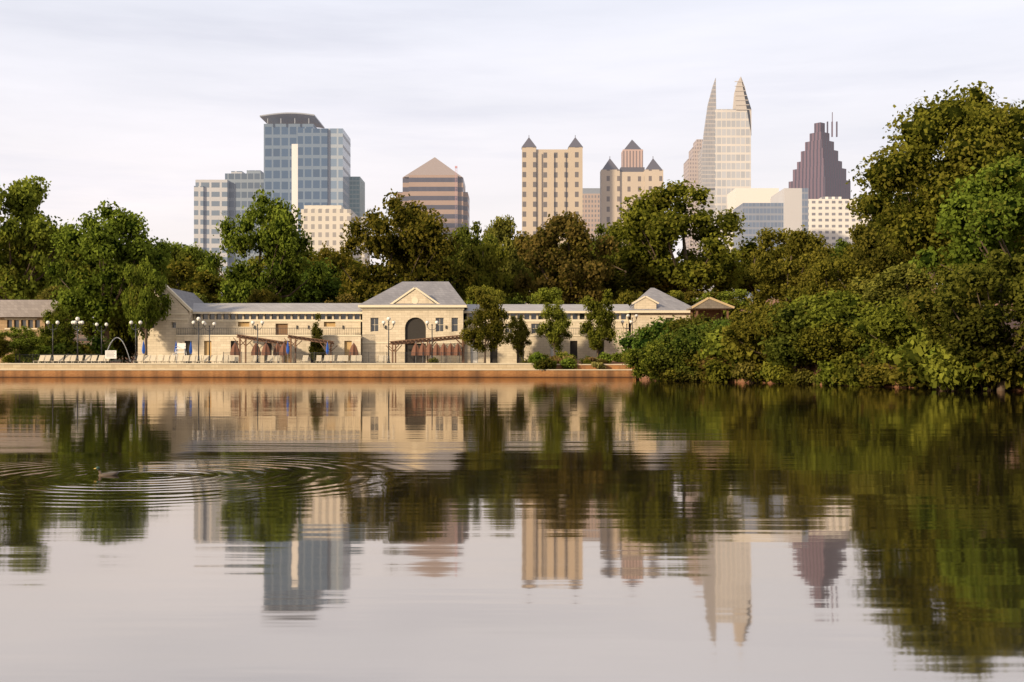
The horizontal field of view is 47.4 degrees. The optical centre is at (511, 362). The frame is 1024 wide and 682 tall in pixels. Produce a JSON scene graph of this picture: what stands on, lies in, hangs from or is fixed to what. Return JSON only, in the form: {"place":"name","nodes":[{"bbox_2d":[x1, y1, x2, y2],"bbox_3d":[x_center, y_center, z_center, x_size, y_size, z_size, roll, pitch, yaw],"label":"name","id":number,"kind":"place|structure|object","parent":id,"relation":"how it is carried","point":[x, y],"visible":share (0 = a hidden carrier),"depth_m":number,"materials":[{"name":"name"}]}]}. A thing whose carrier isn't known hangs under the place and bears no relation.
{"place":"outdoors","nodes":[
{"label":"outdoors","id":0,"kind":"place"},
{"bbox_2d":[0,377,1023,681],"bbox_3d":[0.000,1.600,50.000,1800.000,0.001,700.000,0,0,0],"label":"lake water","id":1,"kind":"structure","parent":0,"point":[422,529],"depth_m":11.05,"materials":[{"name":"grey liquid"}]},
{"bbox_2d":[0,0,1023,330],"label":"sky","id":2,"kind":"structure","parent":0,"point":[131,103],"materials":[{"name":"white"}]},
{"bbox_2d":[73,288,1023,390],"bbox_3d":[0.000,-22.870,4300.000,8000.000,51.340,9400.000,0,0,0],"label":"ground","id":3,"kind":"structure","parent":0,"point":[84,338],"depth_m":103.19,"materials":[{"name":"green plant"}]},
{"bbox_2d":[0,326,44,362],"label":"bush","id":4,"kind":"object","parent":3,"relation":"on","point":[26,341],"visible":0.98,"depth_m":133.72,"materials":[{"name":"green plant"}]},
{"bbox_2d":[0,300,72,362],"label":"building","id":5,"kind":"structure","parent":3,"relation":"on","point":[17,313],"depth_m":150.33,"materials":[{"name":"stone"}]},
{"bbox_2d":[0,175,73,299],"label":"oak tree","id":6,"kind":"object","parent":3,"relation":"on","point":[26,243],"visible":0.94,"depth_m":180.97,"materials":[{"name":"green plant"}]},
{"bbox_2d":[35,285,78,340],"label":"oak tree","id":7,"kind":"object","parent":3,"relation":"on","point":[45,294],"visible":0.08,"depth_m":168.70,"materials":[{"name":"green plant"}]},
{"bbox_2d":[22,223,108,294],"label":"oak tree","id":8,"kind":"object","parent":3,"relation":"on","point":[66,270],"visible":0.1,"depth_m":210.22,"materials":[{"name":"green plant"}]},
{"bbox_2d":[74,331,117,362],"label":"shrub","id":9,"kind":"object","parent":3,"relation":"on","point":[95,345],"visible":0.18,"depth_m":144.39,"materials":[{"name":"green plant"}]},
{"bbox_2d":[74,287,124,344],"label":"bush","id":10,"kind":"object","parent":3,"relation":"on","point":[86,332],"visible":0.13,"depth_m":164.07,"materials":[{"name":"green plant"}]},
{"bbox_2d":[43,197,172,362],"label":"oak tree","id":11,"kind":"object","parent":3,"relation":"on","point":[99,298],"visible":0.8,"depth_m":148.35,"materials":[{"name":"green plant"}]},
{"bbox_2d":[102,320,137,362],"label":"bush","id":12,"kind":"object","parent":3,"relation":"on","point":[124,337],"visible":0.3,"depth_m":166.23,"materials":[{"name":"green plant"}]},
{"bbox_2d":[121,255,173,362],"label":"oak tree","id":13,"kind":"object","parent":3,"relation":"on","point":[144,304],"visible":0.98,"depth_m":139.88,"materials":[{"name":"green plant"}]},
{"bbox_2d":[159,241,216,287],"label":"oak tree","id":14,"kind":"object","parent":3,"relation":"on","point":[200,254],"visible":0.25,"depth_m":228.15,"materials":[{"name":"green plant"}]},
{"bbox_2d":[159,255,225,302],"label":"oak tree","id":15,"kind":"object","parent":3,"relation":"on","point":[182,271],"visible":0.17,"depth_m":191.06,"materials":[{"name":"green plant"}]},
{"bbox_2d":[164,248,223,295],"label":"oak tree","id":16,"kind":"object","parent":3,"relation":"on","point":[179,254],"visible":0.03,"depth_m":228.11,"materials":[{"name":"green plant"}]},
{"bbox_2d":[194,170,263,277],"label":"tower","id":17,"kind":"structure","parent":3,"relation":"on","point":[232,193],"depth_m":900.00,"materials":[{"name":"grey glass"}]},
{"bbox_2d":[247,288,280,302],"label":"oak tree","id":18,"kind":"object","parent":3,"relation":"on","point":[265,297],"visible":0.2,"depth_m":160.94,"materials":[{"name":"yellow plant"}]},
{"bbox_2d":[204,185,328,302],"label":"oak tree","id":19,"kind":"object","parent":3,"relation":"on","point":[281,244],"visible":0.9,"depth_m":174.45,"materials":[{"name":"green plant"}]},
{"bbox_2d":[241,247,363,273],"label":"oak tree","id":20,"kind":"object","parent":3,"relation":"on","point":[313,255],"visible":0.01,"depth_m":295.35,"materials":[{"name":"green plant"}]},
{"bbox_2d":[260,256,349,302],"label":"oak tree","id":21,"kind":"object","parent":3,"relation":"on","point":[309,292],"visible":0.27,"depth_m":193.85,"materials":[{"name":"green plant"}]},
{"bbox_2d":[260,112,350,272],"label":"tower","id":22,"kind":"structure","parent":3,"relation":"on","point":[307,161],"depth_m":848.50,"materials":[{"name":"blue glass"}]},
{"bbox_2d":[0,363,637,376],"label":"retaining wall","id":23,"kind":"structure","parent":3,"relation":"on","point":[274,370],"depth_m":127.00,"materials":[{"name":"concrete"}]},
{"bbox_2d":[305,241,355,282],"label":"oak tree","id":24,"kind":"object","parent":3,"relation":"on","point":[324,252],"visible":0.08,"depth_m":234.58,"materials":[{"name":"green plant"}]},
{"bbox_2d":[301,205,369,265],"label":"building","id":25,"kind":"structure","parent":3,"relation":"on","point":[322,223],"depth_m":520.00,"materials":[{"name":"beige concrete"}]},
{"bbox_2d":[324,293,362,302],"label":"oak tree","id":26,"kind":"object","parent":3,"relation":"on","point":[347,298],"visible":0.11,"depth_m":162.96,"materials":[{"name":"green plant"}]},
{"bbox_2d":[349,177,364,216],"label":"tower","id":27,"kind":"structure","parent":3,"relation":"on","point":[357,196],"depth_m":880.00,"materials":[{"name":"blue glass"}]},
{"bbox_2d":[325,188,482,302],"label":"oak tree","id":28,"kind":"object","parent":3,"relation":"on","point":[418,249],"visible":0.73,"depth_m":171.66,"materials":[{"name":"green plant"}]},
{"bbox_2d":[396,157,468,275],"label":"tower","id":29,"kind":"structure","parent":3,"relation":"on","point":[436,184],"depth_m":997.00,"materials":[{"name":"stone"}]},
{"bbox_2d":[432,221,498,286],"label":"oak tree","id":30,"kind":"object","parent":3,"relation":"on","point":[463,235],"visible":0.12,"depth_m":197.61,"materials":[{"name":"green plant"}]},
{"bbox_2d":[432,257,529,303],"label":"oak tree","id":31,"kind":"object","parent":3,"relation":"on","point":[512,293],"visible":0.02,"depth_m":195.72,"materials":[{"name":"green plant"}]},
{"bbox_2d":[453,239,513,303],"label":"oak tree","id":32,"kind":"object","parent":3,"relation":"on","point":[487,265],"visible":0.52,"depth_m":183.13,"materials":[{"name":"green plant"}]},
{"bbox_2d":[464,284,508,303],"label":"oak tree","id":33,"kind":"object","parent":3,"relation":"on","point":[498,294],"visible":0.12,"depth_m":167.18,"materials":[{"name":"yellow plant"}]},
{"bbox_2d":[481,214,536,296],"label":"oak tree","id":34,"kind":"object","parent":3,"relation":"on","point":[501,230],"visible":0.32,"depth_m":213.89,"materials":[{"name":"green plant"}]},
{"bbox_2d":[503,314,531,362],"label":"small tree","id":35,"kind":"object","parent":3,"relation":"on","point":[521,334],"visible":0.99,"depth_m":139.77,"materials":[{"name":"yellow plant"}]},
{"bbox_2d":[504,237,565,303],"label":"oak tree","id":36,"kind":"object","parent":3,"relation":"on","point":[536,274],"visible":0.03,"depth_m":229.04,"materials":[{"name":"green plant"}]},
{"bbox_2d":[528,351,556,369],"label":"shrub","id":37,"kind":"object","parent":3,"relation":"on","point":[532,358],"visible":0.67,"depth_m":127.33,"materials":[{"name":"green plant"}]},
{"bbox_2d":[533,353,555,369],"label":"shrub","id":38,"kind":"object","parent":3,"relation":"on","point":[548,363],"visible":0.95,"depth_m":127.04,"materials":[{"name":"green plant"}]},
{"bbox_2d":[526,287,564,303],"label":"oak tree","id":39,"kind":"object","parent":3,"relation":"on","point":[547,295],"visible":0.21,"depth_m":166.77,"materials":[{"name":"green plant"}]},
{"bbox_2d":[522,135,582,303],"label":"tower","id":40,"kind":"structure","parent":3,"relation":"on","point":[552,182],"depth_m":779.00,"materials":[{"name":"beige concrete"}]},
{"bbox_2d":[534,301,573,354],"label":"small tree","id":41,"kind":"object","parent":3,"relation":"on","point":[553,329],"visible":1,"depth_m":137.66,"materials":[{"name":"green plant"}]},
{"bbox_2d":[511,210,621,303],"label":"oak tree","id":42,"kind":"object","parent":3,"relation":"on","point":[577,270],"visible":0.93,"depth_m":186.33,"materials":[{"name":"green plant"}]},
{"bbox_2d":[583,188,599,238],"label":"tower","id":43,"kind":"structure","parent":3,"relation":"on","point":[591,206],"depth_m":880.00,"materials":[{"name":"grey concrete"}]},
{"bbox_2d":[578,289,617,356],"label":"tree","id":44,"kind":"object","parent":3,"relation":"on","point":[602,331],"visible":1,"depth_m":136.76,"materials":[{"name":"green plant"}]},
{"bbox_2d":[589,223,628,273],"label":"oak tree","id":45,"kind":"object","parent":3,"relation":"on","point":[600,230],"visible":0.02,"depth_m":229.01,"materials":[{"name":"green plant"}]},
{"bbox_2d":[610,286,643,305],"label":"thick tree","id":46,"kind":"object","parent":3,"relation":"on","point":[624,298],"visible":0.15,"depth_m":166.30,"materials":[{"name":"green plant"}]},
{"bbox_2d":[600,140,662,243],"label":"tower","id":47,"kind":"structure","parent":3,"relation":"on","point":[632,175],"depth_m":799.94,"materials":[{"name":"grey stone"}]},
{"bbox_2d":[596,257,675,303],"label":"oak tree","id":48,"kind":"object","parent":3,"relation":"on","point":[631,282],"visible":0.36,"depth_m":197.93,"materials":[{"name":"green plant"}]},
{"bbox_2d":[613,316,675,354],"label":"bush","id":49,"kind":"object","parent":3,"relation":"on","point":[641,337],"visible":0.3,"depth_m":107.35,"materials":[{"name":"green plant"}]},
{"bbox_2d":[621,337,678,380],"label":"bush","id":50,"kind":"object","parent":3,"relation":"on","point":[632,359],"visible":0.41,"depth_m":103.11,"materials":[{"name":"green plant"}]},
{"bbox_2d":[634,333,703,380],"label":"bush","id":51,"kind":"object","parent":3,"relation":"on","point":[664,356],"visible":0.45,"depth_m":100.77,"materials":[{"name":"green plant"}]},
{"bbox_2d":[591,175,758,300],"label":"oak tree","id":52,"kind":"object","parent":3,"relation":"on","point":[654,227],"visible":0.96,"depth_m":196.04,"materials":[{"name":"green plant"}]},
{"bbox_2d":[649,322,719,367],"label":"bush","id":53,"kind":"object","parent":3,"relation":"on","point":[686,334],"visible":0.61,"depth_m":100.68,"materials":[{"name":"green plant"}]},
{"bbox_2d":[660,311,725,333],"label":"bush","id":54,"kind":"object","parent":3,"relation":"on","point":[691,319],"visible":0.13,"depth_m":106.47,"materials":[{"name":"green plant"}]},
{"bbox_2d":[686,297,734,320],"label":"pavilion","id":55,"kind":"structure","parent":3,"relation":"on","point":[711,306],"depth_m":127.87,"materials":[{"name":"beige"}]},
{"bbox_2d":[684,290,743,316],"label":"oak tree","id":56,"kind":"object","parent":3,"relation":"on","point":[689,295],"visible":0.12,"depth_m":166.96,"materials":[{"name":"green plant"}]},
{"bbox_2d":[697,327,736,364],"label":"shrub","id":57,"kind":"object","parent":3,"relation":"on","point":[714,341],"visible":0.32,"depth_m":98.39,"materials":[{"name":"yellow plant"}]},
{"bbox_2d":[702,359,738,381],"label":"shrub","id":58,"kind":"object","parent":3,"relation":"on","point":[717,371],"visible":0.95,"depth_m":95.59,"materials":[{"name":"green plant"}]},
{"bbox_2d":[691,289,754,320],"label":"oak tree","id":59,"kind":"object","parent":3,"relation":"on","point":[740,294],"visible":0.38,"depth_m":163.13,"materials":[{"name":"green plant"}]},
{"bbox_2d":[684,77,778,298],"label":"tower","id":60,"kind":"structure","parent":3,"relation":"on","point":[718,162],"depth_m":1100.00,"materials":[{"name":"beige glass"}]},
{"bbox_2d":[715,326,765,362],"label":"shrub","id":61,"kind":"object","parent":3,"relation":"on","point":[730,349],"visible":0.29,"depth_m":93.75,"materials":[{"name":"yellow plant"}]},
{"bbox_2d":[730,358,766,382],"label":"shrub","id":62,"kind":"object","parent":3,"relation":"on","point":[745,367],"visible":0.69,"depth_m":92.45,"materials":[{"name":"green plant"}]},
{"bbox_2d":[721,300,783,361],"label":"bush","id":63,"kind":"object","parent":3,"relation":"on","point":[742,325],"visible":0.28,"depth_m":91.64,"materials":[{"name":"green plant"}]},
{"bbox_2d":[729,240,788,301],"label":"oak tree","id":64,"kind":"object","parent":3,"relation":"on","point":[749,281],"visible":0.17,"depth_m":227.35,"materials":[{"name":"green plant"}]},
{"bbox_2d":[733,188,807,300],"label":"office building","id":65,"kind":"structure","parent":3,"relation":"on","point":[787,208],"depth_m":640.00,"materials":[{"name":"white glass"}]},
{"bbox_2d":[759,361,793,382],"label":"shrub","id":66,"kind":"object","parent":3,"relation":"on","point":[765,369],"visible":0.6,"depth_m":89.70,"materials":[{"name":"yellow plant"}]},
{"bbox_2d":[745,298,808,349],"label":"bush","id":67,"kind":"object","parent":3,"relation":"on","point":[766,324],"visible":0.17,"depth_m":88.25,"materials":[{"name":"green plant"}]},
{"bbox_2d":[761,360,798,383],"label":"shrub","id":68,"kind":"object","parent":3,"relation":"on","point":[786,369],"visible":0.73,"depth_m":89.11,"materials":[{"name":"green plant"}]},
{"bbox_2d":[744,224,836,311],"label":"oak tree","id":69,"kind":"object","parent":3,"relation":"on","point":[803,249],"visible":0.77,"depth_m":116.63,"materials":[{"name":"green plant"}]},
{"bbox_2d":[791,366,813,383],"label":"shrub","id":70,"kind":"object","parent":3,"relation":"on","point":[802,376],"visible":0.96,"depth_m":86.11,"materials":[{"name":"green plant"}]},
{"bbox_2d":[755,294,862,369],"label":"bush","id":71,"kind":"object","parent":3,"relation":"on","point":[782,348],"visible":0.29,"depth_m":85.52,"materials":[{"name":"green plant"}]},
{"bbox_2d":[789,112,850,198],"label":"tower","id":72,"kind":"structure","parent":3,"relation":"on","point":[819,172],"depth_m":1079.54,"materials":[{"name":"stone"}]},
{"bbox_2d":[778,288,872,351],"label":"thick shrub","id":73,"kind":"object","parent":3,"relation":"on","point":[848,300],"visible":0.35,"depth_m":84.44,"materials":[{"name":"green plant"}]},
{"bbox_2d":[789,320,866,362],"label":"bush","id":74,"kind":"object","parent":3,"relation":"on","point":[823,337],"visible":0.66,"depth_m":82.81,"materials":[{"name":"green plant"}]},
{"bbox_2d":[784,252,874,302],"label":"oak tree","id":75,"kind":"object","parent":3,"relation":"on","point":[822,276],"visible":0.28,"depth_m":98.50,"materials":[{"name":"green plant"}]},
{"bbox_2d":[813,360,845,385],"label":"shrub","id":76,"kind":"object","parent":3,"relation":"on","point":[826,375],"visible":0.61,"depth_m":82.24,"materials":[{"name":"green plant"}]},
{"bbox_2d":[808,197,870,247],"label":"office building","id":77,"kind":"structure","parent":3,"relation":"on","point":[830,220],"depth_m":700.00,"materials":[{"name":"white concrete"}]},
{"bbox_2d":[828,238,853,284],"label":"oak tree","id":78,"kind":"object","parent":3,"relation":"on","point":[839,245],"visible":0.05,"depth_m":136.62,"materials":[{"name":"green plant"}]},
{"bbox_2d":[831,351,866,385],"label":"shrub","id":79,"kind":"object","parent":3,"relation":"on","point":[851,359],"visible":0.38,"depth_m":79.96,"materials":[{"name":"green plant"}]},
{"bbox_2d":[832,306,885,360],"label":"bush","id":80,"kind":"object","parent":3,"relation":"on","point":[864,348],"visible":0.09,"depth_m":82.02,"materials":[{"name":"green plant"}]},
{"bbox_2d":[845,351,886,385],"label":"shrub","id":81,"kind":"object","parent":3,"relation":"on","point":[855,371],"visible":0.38,"depth_m":78.56,"materials":[{"name":"green plant"}]},
{"bbox_2d":[857,363,896,386],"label":"shrub","id":82,"kind":"object","parent":3,"relation":"on","point":[874,376],"visible":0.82,"depth_m":76.88,"materials":[{"name":"green plant"}]},
{"bbox_2d":[823,219,938,306],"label":"oak tree","id":83,"kind":"object","parent":3,"relation":"on","point":[870,256],"visible":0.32,"depth_m":106.27,"materials":[{"name":"green plant"}]},
{"bbox_2d":[870,335,903,364],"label":"shrub","id":84,"kind":"object","parent":3,"relation":"on","point":[888,354],"visible":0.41,"depth_m":76.92,"materials":[{"name":"green plant"}]},
{"bbox_2d":[840,159,941,286],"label":"oak tree","id":85,"kind":"object","parent":3,"relation":"on","point":[898,203],"visible":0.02,"depth_m":165.00,"materials":[{"name":"green plant"}]},
{"bbox_2d":[838,202,943,276],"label":"oak tree","id":86,"kind":"object","parent":3,"relation":"on","point":[849,247],"visible":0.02,"depth_m":125.41,"materials":[{"name":"green plant"}]},
{"bbox_2d":[850,295,937,354],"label":"bush","id":87,"kind":"object","parent":3,"relation":"on","point":[888,324],"visible":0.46,"depth_m":75.63,"materials":[{"name":"green plant"}]},
{"bbox_2d":[847,262,955,314],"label":"oak tree","id":88,"kind":"object","parent":3,"relation":"on","point":[879,287],"visible":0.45,"depth_m":83.09,"materials":[{"name":"green plant"}]},
{"bbox_2d":[885,357,927,387],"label":"shrub","id":89,"kind":"object","parent":3,"relation":"on","point":[901,379],"visible":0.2,"depth_m":73.78,"materials":[{"name":"green plant"}]},
{"bbox_2d":[892,320,948,388],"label":"shrub","id":90,"kind":"object","parent":3,"relation":"on","point":[913,348],"visible":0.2,"depth_m":69.39,"materials":[{"name":"green plant"}]},
{"bbox_2d":[845,80,1023,304],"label":"giant tree","id":91,"kind":"object","parent":3,"relation":"on","point":[977,128],"visible":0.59,"depth_m":88.46,"materials":[{"name":"green plant"}]},
{"bbox_2d":[919,345,988,390],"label":"shrub","id":92,"kind":"object","parent":3,"relation":"on","point":[944,371],"visible":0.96,"depth_m":65.68,"materials":[{"name":"green plant"}]},
{"bbox_2d":[895,249,1023,390],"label":"oak tree","id":93,"kind":"object","parent":3,"relation":"on","point":[956,318],"visible":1,"depth_m":64.47,"materials":[{"name":"green plant"}]},
{"bbox_2d":[908,152,1023,306],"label":"oak tree","id":94,"kind":"object","parent":3,"relation":"on","point":[985,211],"visible":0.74,"depth_m":71.69,"materials":[{"name":"green plant"}]},
{"bbox_2d":[927,340,1007,389],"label":"shrub","id":95,"kind":"object","parent":3,"relation":"on","point":[967,363],"visible":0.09,"depth_m":66.02,"materials":[{"name":"green plant"}]},
{"bbox_2d":[967,337,1023,390],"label":"shrub","id":96,"kind":"object","parent":3,"relation":"on","point":[991,377],"visible":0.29,"depth_m":65.58,"materials":[{"name":"green plant"}]},
{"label":"terrace pavement","id":97,"kind":"structure","parent":0,"visible":0},
{"bbox_2d":[32,343,66,362],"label":"shrub","id":98,"kind":"object","parent":97,"relation":"on","point":[56,346],"visible":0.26,"depth_m":138.01,"materials":[{"name":"green plant"}]},
{"bbox_2d":[36,303,78,346],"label":"tree","id":99,"kind":"object","parent":97,"relation":"on","point":[61,317],"visible":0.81,"depth_m":139.55,"materials":[{"name":"green plant"}]},
{"bbox_2d":[47,339,88,362],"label":"shrub","id":100,"kind":"object","parent":97,"relation":"on","point":[71,349],"visible":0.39,"depth_m":138.30,"materials":[{"name":"green plant"}]},
{"bbox_2d":[233,334,289,362],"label":"pergola","id":101,"kind":"object","parent":97,"relation":"on","point":[246,337],"visible":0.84,"depth_m":139.44,"materials":[{"name":"brown wood"}]},
{"bbox_2d":[284,335,337,362],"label":"pergola","id":102,"kind":"object","parent":97,"relation":"on","point":[291,337],"visible":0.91,"depth_m":138.46,"materials":[{"name":"brown wood"}]},
{"bbox_2d":[308,313,325,362],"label":"cone tree","id":103,"kind":"object","parent":97,"relation":"on","point":[316,347],"visible":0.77,"depth_m":141.72,"materials":[{"name":"green plant"}]},
{"bbox_2d":[223,352,484,362],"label":"lounge chairs","id":104,"kind":"object","parent":97,"relation":"on","point":[367,357],"visible":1,"depth_m":128.39,"materials":[{"name":"white"}]},
{"bbox_2d":[138,282,690,362],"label":"bathhouse","id":105,"kind":"structure","parent":97,"relation":"on","point":[410,309],"depth_m":145.00,"materials":[{"name":"stone"}]},
{"bbox_2d":[386,335,466,362],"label":"pergola","id":106,"kind":"object","parent":97,"relation":"on","point":[421,340],"visible":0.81,"depth_m":139.70,"materials":[{"name":"brown wood"}]},
{"bbox_2d":[459,287,508,362],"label":"tree","id":107,"kind":"object","parent":97,"relation":"on","point":[490,310],"visible":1,"depth_m":134.67,"materials":[{"name":"green plant"}]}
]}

